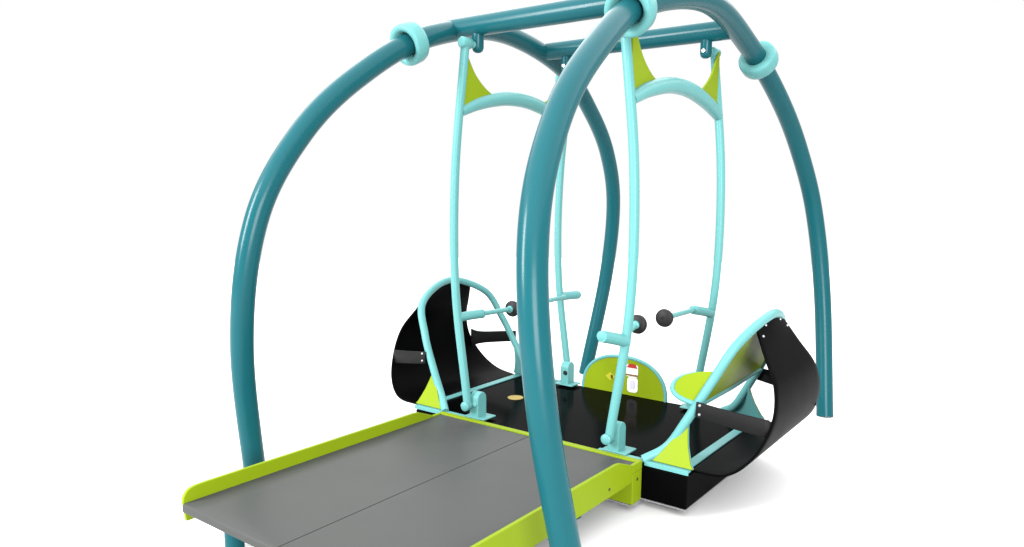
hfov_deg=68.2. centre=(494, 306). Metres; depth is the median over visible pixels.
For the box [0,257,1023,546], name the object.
ground
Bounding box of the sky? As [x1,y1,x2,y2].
[0,0,1023,278]
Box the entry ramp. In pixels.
[181,411,641,546]
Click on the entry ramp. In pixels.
(439, 479)
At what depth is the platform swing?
4.76 m
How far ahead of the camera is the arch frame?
4.04 m
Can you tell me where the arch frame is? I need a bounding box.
[230,0,833,546]
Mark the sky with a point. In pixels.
(134, 133)
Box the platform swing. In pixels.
[391,36,819,511]

